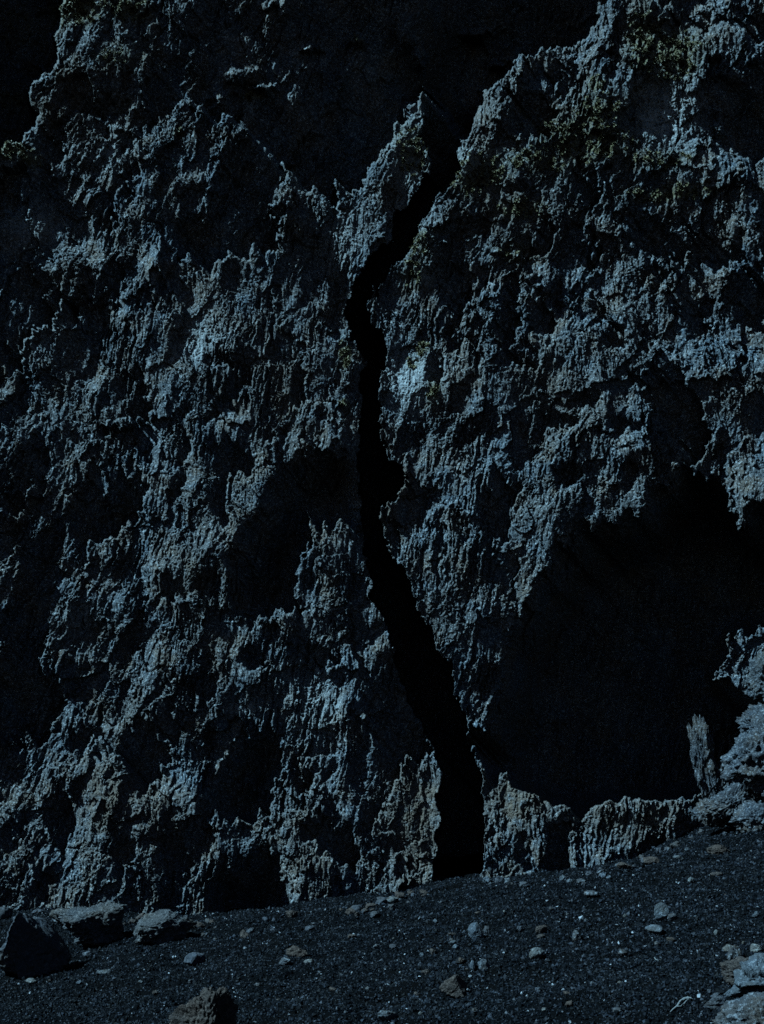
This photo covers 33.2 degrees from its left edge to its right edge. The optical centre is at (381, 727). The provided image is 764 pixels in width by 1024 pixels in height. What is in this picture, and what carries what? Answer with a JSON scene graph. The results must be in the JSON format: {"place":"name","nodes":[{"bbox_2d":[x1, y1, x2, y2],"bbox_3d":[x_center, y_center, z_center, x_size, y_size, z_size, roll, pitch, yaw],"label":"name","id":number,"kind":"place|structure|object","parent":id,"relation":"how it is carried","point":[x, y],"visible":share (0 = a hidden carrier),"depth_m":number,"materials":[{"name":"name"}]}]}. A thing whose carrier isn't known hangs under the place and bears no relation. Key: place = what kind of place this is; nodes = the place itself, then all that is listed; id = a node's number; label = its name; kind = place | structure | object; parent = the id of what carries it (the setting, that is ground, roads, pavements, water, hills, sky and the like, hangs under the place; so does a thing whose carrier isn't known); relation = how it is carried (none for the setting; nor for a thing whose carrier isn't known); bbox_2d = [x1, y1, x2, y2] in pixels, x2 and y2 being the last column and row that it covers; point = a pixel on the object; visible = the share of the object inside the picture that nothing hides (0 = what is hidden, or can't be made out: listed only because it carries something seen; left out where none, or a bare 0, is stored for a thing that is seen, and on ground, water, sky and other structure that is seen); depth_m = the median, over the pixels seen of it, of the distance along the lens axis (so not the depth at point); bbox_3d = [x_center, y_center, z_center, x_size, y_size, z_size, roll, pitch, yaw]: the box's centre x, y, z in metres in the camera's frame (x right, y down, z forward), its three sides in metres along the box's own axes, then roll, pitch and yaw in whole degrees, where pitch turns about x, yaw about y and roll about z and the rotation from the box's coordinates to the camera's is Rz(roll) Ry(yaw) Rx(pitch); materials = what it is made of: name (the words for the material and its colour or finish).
{"place":"outdoors","nodes":[
{"label":"outdoors","id":0,"kind":"place"},
{"bbox_2d":[0,0,63,151],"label":"hillside","id":1,"kind":"structure","parent":0,"point":[24,66],"depth_m":22.11,"materials":[{"name":"grey stone"}]},
{"bbox_2d":[0,0,443,915],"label":"cliff","id":2,"kind":"structure","parent":0,"point":[204,706],"depth_m":20.08,"materials":[{"name":"grey stone"}]},
{"bbox_2d":[0,0,711,405],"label":"cliff plants","id":3,"kind":"object","parent":2,"relation":"on","point":[514,162],"visible":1,"depth_m":19.96,"materials":[{"name":"green plant"}]},
{"bbox_2d":[0,825,763,1023],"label":"ground","id":4,"kind":"structure","parent":0,"point":[445,866],"depth_m":14.19,"materials":[{"name":"grey gravel"}]},
{"bbox_2d":[0,907,12,919],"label":"stone","id":5,"kind":"object","parent":4,"relation":"on","point":[5,912],"visible":0.98,"depth_m":19.30,"materials":[{"name":"grey stone"}]},
{"bbox_2d":[25,978,35,982],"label":"stone","id":6,"kind":"object","parent":4,"relation":"on","point":[30,980],"visible":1,"depth_m":15.02,"materials":[{"name":"grey stone"}]},
{"bbox_2d":[0,911,70,978],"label":"boulder","id":7,"kind":"object","parent":4,"relation":"on","point":[31,947],"visible":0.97,"depth_m":15.21,"materials":[{"name":"grey stone"}]},
{"bbox_2d":[82,951,91,956],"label":"stone","id":8,"kind":"object","parent":4,"relation":"on","point":[87,953],"visible":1,"depth_m":16.04,"materials":[{"name":"grey stone"}]},
{"bbox_2d":[49,901,126,945],"bbox_3d":[-3.881,2.617,16.891,0.893,0.635,0.699,0,0,-32],"label":"boulder","id":9,"kind":"object","parent":4,"relation":"on","point":[100,924],"visible":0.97,"depth_m":16.69,"materials":[{"name":"grey stone"}]},
{"bbox_2d":[96,969,110,973],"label":"stone","id":10,"kind":"object","parent":4,"relation":"on","point":[104,971],"visible":0.85,"depth_m":15.18,"materials":[{"name":"grey stone"}]},
{"bbox_2d":[135,912,144,919],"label":"rubble stone","id":11,"kind":"object","parent":4,"relation":"on","point":[139,915],"visible":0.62,"depth_m":18.60,"materials":[{"name":"grey stone"}]},
{"bbox_2d":[133,909,196,944],"bbox_3d":[-2.780,2.580,16.408,0.835,0.470,0.550,0,0,-23],"label":"boulder","id":12,"kind":"object","parent":4,"relation":"on","point":[160,926],"visible":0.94,"depth_m":16.26,"materials":[{"name":"grey stone"}]},
{"bbox_2d":[183,952,204,965],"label":"stone","id":13,"kind":"object","parent":4,"relation":"on","point":[193,959],"visible":0.91,"depth_m":14.88,"materials":[{"name":"grey stone"}]},
{"bbox_2d":[196,921,205,927],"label":"rubble stone","id":14,"kind":"object","parent":4,"relation":"on","point":[199,924],"visible":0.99,"depth_m":16.80,"materials":[{"name":"grey stone"}]},
{"bbox_2d":[168,986,237,1023],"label":"boulder","id":15,"kind":"object","parent":4,"relation":"on","point":[209,1005],"visible":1,"depth_m":11.05,"materials":[{"name":"grey stone"}]},
{"bbox_2d":[240,929,248,937],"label":"rubble stone","id":16,"kind":"object","parent":4,"relation":"on","point":[243,933],"visible":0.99,"depth_m":15.86,"materials":[{"name":"stone"}]},
{"bbox_2d":[246,927,254,933],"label":"rubble stone","id":17,"kind":"object","parent":4,"relation":"on","point":[250,930],"visible":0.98,"depth_m":16.09,"materials":[{"name":"grey stone"}]},
{"bbox_2d":[279,957,289,964],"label":"stone","id":18,"kind":"object","parent":4,"relation":"on","point":[284,961],"visible":1,"depth_m":14.21,"materials":[{"name":"grey stone"}]},
{"bbox_2d":[286,910,298,917],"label":"rubble stone","id":19,"kind":"object","parent":4,"relation":"on","point":[291,914],"visible":1,"depth_m":16.66,"materials":[{"name":"grey stone"}]},
{"bbox_2d":[286,945,307,957],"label":"stone","id":20,"kind":"object","parent":4,"relation":"on","point":[295,951],"visible":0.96,"depth_m":14.61,"materials":[{"name":"stone"}]},
{"bbox_2d":[305,925,314,930],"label":"rubble stone","id":21,"kind":"object","parent":4,"relation":"on","point":[309,927],"visible":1,"depth_m":16.19,"materials":[{"name":"grey stone"}]},
{"bbox_2d":[345,908,355,914],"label":"rubble stone","id":22,"kind":"object","parent":4,"relation":"on","point":[349,911],"visible":0.98,"depth_m":16.58,"materials":[{"name":"stone"}]},
{"bbox_2d":[351,905,361,910],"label":"rubble stone","id":23,"kind":"object","parent":4,"relation":"on","point":[356,907],"visible":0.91,"depth_m":16.67,"materials":[{"name":"grey stone"}]},
{"bbox_2d":[365,903,375,908],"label":"rubble stone","id":24,"kind":"object","parent":4,"relation":"on","point":[368,905],"visible":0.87,"depth_m":16.75,"materials":[{"name":"stone"}]},
{"bbox_2d":[370,911,379,917],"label":"rubble stone","id":25,"kind":"object","parent":4,"relation":"on","point":[373,914],"visible":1,"depth_m":16.14,"materials":[{"name":"grey stone"}]},
{"bbox_2d":[375,897,386,904],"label":"rubble stone","id":26,"kind":"object","parent":4,"relation":"on","point":[381,899],"visible":1,"depth_m":16.79,"materials":[{"name":"grey stone"}]},
{"bbox_2d":[377,1010,397,1020],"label":"stone","id":27,"kind":"object","parent":4,"relation":"on","point":[386,1015],"visible":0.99,"depth_m":11.40,"materials":[{"name":"grey stone"}]},
{"bbox_2d":[387,904,395,910],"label":"rubble stone","id":28,"kind":"object","parent":4,"relation":"on","point":[391,906],"visible":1,"depth_m":16.36,"materials":[{"name":"grey stone"}]},
{"bbox_2d":[386,896,398,902],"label":"stone","id":29,"kind":"object","parent":4,"relation":"on","point":[392,899],"visible":1,"depth_m":16.88,"materials":[{"name":"grey stone"}]},
{"bbox_2d":[395,891,404,897],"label":"rubble stone","id":30,"kind":"object","parent":4,"relation":"on","point":[398,894],"visible":0.88,"depth_m":17.34,"materials":[{"name":"stone"}]},
{"bbox_2d":[421,969,428,973],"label":"pebble","id":31,"kind":"object","parent":4,"relation":"on","point":[425,971],"visible":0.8,"depth_m":12.88,"materials":[{"name":"grey stone"}]},
{"bbox_2d":[439,975,468,997],"bbox_3d":[0.693,2.478,12.236,0.257,0.254,0.202,0,0,18],"label":"stone","id":32,"kind":"object","parent":4,"relation":"on","point":[455,986],"visible":0.99,"depth_m":12.16,"materials":[{"name":"grey stone"}]},
{"bbox_2d":[469,960,475,970],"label":"stone","id":33,"kind":"object","parent":4,"relation":"on","point":[472,965],"visible":1,"depth_m":12.93,"materials":[{"name":"grey stone"}]},
{"bbox_2d":[467,922,483,938],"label":"stone","id":34,"kind":"object","parent":4,"relation":"on","point":[474,929],"visible":0.98,"depth_m":14.37,"materials":[{"name":"grey stone"}]},
{"bbox_2d":[478,959,489,970],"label":"stone","id":35,"kind":"object","parent":4,"relation":"on","point":[483,964],"visible":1,"depth_m":12.90,"materials":[{"name":"grey stone"}]},
{"bbox_2d":[481,876,490,882],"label":"rubble stone","id":36,"kind":"object","parent":4,"relation":"on","point":[486,879],"visible":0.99,"depth_m":17.66,"materials":[{"name":"grey stone"}]},
{"bbox_2d":[483,926,489,933],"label":"stone","id":37,"kind":"object","parent":4,"relation":"on","point":[487,928],"visible":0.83,"depth_m":14.68,"materials":[{"name":"grey stone"}]},
{"bbox_2d":[495,876,503,882],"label":"rubble stone","id":38,"kind":"object","parent":4,"relation":"on","point":[499,879],"visible":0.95,"depth_m":17.55,"materials":[{"name":"grey stone"}]},
{"bbox_2d":[519,881,527,887],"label":"rubble stone","id":39,"kind":"object","parent":4,"relation":"on","point":[523,884],"visible":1,"depth_m":16.83,"materials":[{"name":"grey stone"}]},
{"bbox_2d":[529,947,544,958],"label":"stone","id":40,"kind":"object","parent":4,"relation":"on","point":[536,952],"visible":1,"depth_m":12.97,"materials":[{"name":"grey stone"}]},
{"bbox_2d":[537,934,544,938],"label":"pebble","id":41,"kind":"object","parent":4,"relation":"on","point":[540,936],"visible":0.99,"depth_m":13.95,"materials":[{"name":"stone"}]},
{"bbox_2d":[535,925,547,933],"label":"stone","id":42,"kind":"object","parent":4,"relation":"on","point":[540,929],"visible":1,"depth_m":14.06,"materials":[{"name":"stone"}]},
{"bbox_2d":[565,1000,571,1006],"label":"pebble","id":43,"kind":"object","parent":4,"relation":"on","point":[568,1003],"visible":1,"depth_m":11.16,"materials":[{"name":"grey stone"}]},
{"bbox_2d":[572,930,581,941],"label":"stone","id":44,"kind":"object","parent":4,"relation":"on","point":[576,936],"visible":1,"depth_m":13.62,"materials":[{"name":"grey stone"}]},
{"bbox_2d":[584,890,597,896],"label":"stone","id":45,"kind":"object","parent":4,"relation":"on","point":[590,893],"visible":1,"depth_m":15.59,"materials":[{"name":"grey stone"}]},
{"bbox_2d":[613,1007,621,1012],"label":"pebble","id":46,"kind":"object","parent":4,"relation":"on","point":[618,1009],"visible":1,"depth_m":10.96,"materials":[{"name":"grey stone"}]},
{"bbox_2d":[618,949,626,956],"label":"pebble","id":47,"kind":"object","parent":4,"relation":"on","point":[623,952],"visible":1,"depth_m":12.82,"materials":[{"name":"grey stone"}]},
{"bbox_2d":[616,862,632,869],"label":"stone","id":48,"kind":"object","parent":4,"relation":"on","point":[621,865],"visible":0.95,"depth_m":17.17,"materials":[{"name":"stone"}]},
{"bbox_2d":[643,856,659,864],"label":"stone","id":49,"kind":"object","parent":4,"relation":"on","point":[649,860],"visible":0.98,"depth_m":17.47,"materials":[{"name":"grey stone"}]},
{"bbox_2d":[645,924,662,934],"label":"stone","id":50,"kind":"object","parent":4,"relation":"on","point":[655,929],"visible":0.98,"depth_m":13.63,"materials":[{"name":"grey stone"}]},
{"bbox_2d":[656,847,662,853],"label":"rubble stone","id":51,"kind":"object","parent":4,"relation":"on","point":[659,850],"visible":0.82,"depth_m":19.50,"materials":[{"name":"grey stone"}]},
{"bbox_2d":[654,902,669,921],"bbox_3d":[3.071,2.035,14.017,0.151,0.238,0.139,0,0,31],"label":"stone","id":52,"kind":"object","parent":4,"relation":"on","point":[661,911],"visible":1,"depth_m":13.99,"materials":[{"name":"grey stone"}]},
{"bbox_2d":[666,937,674,941],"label":"pebble","id":53,"kind":"object","parent":4,"relation":"on","point":[670,938],"visible":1,"depth_m":13.24,"materials":[{"name":"grey stone"}]},
{"bbox_2d":[667,913,677,919],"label":"stone","id":54,"kind":"object","parent":4,"relation":"on","point":[672,916],"visible":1,"depth_m":13.91,"materials":[{"name":"grey stone"}]},
{"bbox_2d":[670,841,680,848],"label":"stone","id":55,"kind":"object","parent":4,"relation":"on","point":[674,844],"visible":0.81,"depth_m":19.36,"materials":[{"name":"grey stone"}]},
{"bbox_2d":[673,855,683,859],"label":"rubble stone","id":56,"kind":"object","parent":4,"relation":"on","point":[678,857],"visible":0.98,"depth_m":17.49,"materials":[{"name":"grey stone"}]},
{"bbox_2d":[670,996,691,1011],"bbox_3d":[2.543,2.361,10.905,0.072,0.091,0.317,0,0,42],"label":"root","id":57,"kind":"object","parent":4,"relation":"on","point":[683,999],"visible":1,"depth_m":10.92,"materials":[{"name":"grey wood"}]},
{"bbox_2d":[688,877,694,882],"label":"stone","id":58,"kind":"object","parent":4,"relation":"on","point":[691,880],"visible":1,"depth_m":15.97,"materials":[{"name":"grey stone"}]},
{"bbox_2d":[704,995,725,1009],"bbox_3d":[2.795,2.306,10.719,0.178,0.139,0.119,0,0,40],"label":"stone","id":59,"kind":"object","parent":4,"relation":"on","point":[716,1001],"visible":0.88,"depth_m":10.67,"materials":[{"name":"grey stone"}]},
{"bbox_2d":[710,872,722,875],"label":"stone","id":60,"kind":"object","parent":4,"relation":"on","point":[716,873],"visible":1,"depth_m":16.13,"materials":[{"name":"grey stone"}]},
{"bbox_2d":[706,844,729,854],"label":"stone","id":61,"kind":"object","parent":4,"relation":"on","point":[717,849],"visible":0.92,"depth_m":17.68,"materials":[{"name":"grey stone"}]},
{"bbox_2d":[722,944,730,950],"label":"stone","id":62,"kind":"object","parent":4,"relation":"on","point":[726,947],"visible":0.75,"depth_m":12.57,"materials":[{"name":"grey stone"}]},
{"bbox_2d":[702,779,758,827],"bbox_3d":[5.254,1.155,19.167,0.886,0.792,0.593,0,0,-23],"label":"boulder","id":63,"kind":"object","parent":4,"relation":"on","point":[722,806],"visible":0.72,"depth_m":19.11,"materials":[{"name":"grey stone"}]},
{"bbox_2d":[691,798,722,826],"bbox_3d":[4.962,1.280,19.301,0.578,0.445,0.457,0,0,0],"label":"boulder","id":64,"kind":"object","parent":63,"relation":"on","point":[699,814],"visible":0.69,"depth_m":19.23,"materials":[{"name":"grey stone"}]},
{"bbox_2d":[686,714,720,798],"bbox_3d":[4.896,0.477,19.471,0.552,1.380,0.269,0,0,0],"label":"rock fin","id":65,"kind":"object","parent":64,"relation":"on","point":[703,759],"visible":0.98,"depth_m":19.39,"materials":[{"name":"grey stone"}]},
{"bbox_2d":[706,766,725,798],"bbox_3d":[5.066,0.856,19.453,0.298,0.589,0.195,0,0,-14],"label":"rock fin","id":66,"kind":"object","parent":63,"relation":"on","point":[722,783],"visible":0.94,"depth_m":19.40,"materials":[{"name":"grey stone"}]},
{"bbox_2d":[718,706,763,802],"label":"boulder","id":67,"kind":"object","parent":63,"relation":"on","point":[742,759],"visible":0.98,"depth_m":19.08,"materials":[{"name":"grey stone"}]},
{"bbox_2d":[735,702,763,732],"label":"boulder","id":68,"kind":"object","parent":67,"relation":"on","point":[744,720],"visible":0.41,"depth_m":19.39,"materials":[{"name":"grey stone"}]},
{"bbox_2d":[744,650,763,703],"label":"boulder","id":69,"kind":"object","parent":68,"relation":"on","point":[754,680],"visible":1,"depth_m":19.68,"materials":[{"name":"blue stone"}]},
{"bbox_2d":[719,956,748,985],"bbox_3d":[3.233,2.160,11.172,0.443,0.308,0.375,0,0,-32],"label":"boulder","id":70,"kind":"object","parent":4,"relation":"on","point":[729,967],"visible":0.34,"depth_m":11.16,"materials":[{"name":"stone"}]},
{"bbox_2d":[727,945,742,960],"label":"stone","id":71,"kind":"object","parent":4,"relation":"on","point":[734,951],"visible":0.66,"depth_m":12.11,"materials":[{"name":"grey stone"}]},
{"bbox_2d":[712,992,763,1023],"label":"boulder","id":72,"kind":"object","parent":4,"relation":"on","point":[747,1008],"visible":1,"depth_m":9.45,"materials":[{"name":"grey stone"}]},
{"bbox_2d":[724,953,763,997],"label":"boulder","id":73,"kind":"object","parent":4,"relation":"on","point":[749,977],"visible":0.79,"depth_m":10.54,"materials":[{"name":"grey stone"}]},
{"bbox_2d":[729,801,763,833],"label":"boulder","id":74,"kind":"object","parent":4,"relation":"on","point":[748,817],"visible":0.95,"depth_m":18.64,"materials":[{"name":"grey stone"}]},
{"bbox_2d":[752,911,759,918],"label":"stone","id":75,"kind":"object","parent":4,"relation":"on","point":[756,914],"visible":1,"depth_m":13.52,"materials":[{"name":"grey stone"}]},
{"bbox_2d":[750,943,762,951],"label":"stone","id":76,"kind":"object","parent":4,"relation":"on","point":[755,947],"visible":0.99,"depth_m":12.23,"materials":[{"name":"grey stone"}]},
{"bbox_2d":[345,0,600,875],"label":"cliff back","id":77,"kind":"structure","parent":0,"point":[483,45],"depth_m":22.72,"materials":[{"name":"black stone"}]},
{"bbox_2d":[366,0,763,877],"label":"cliff","id":78,"kind":"structure","parent":0,"point":[572,518],"depth_m":20.09,"materials":[{"name":"grey stone"}]}
]}

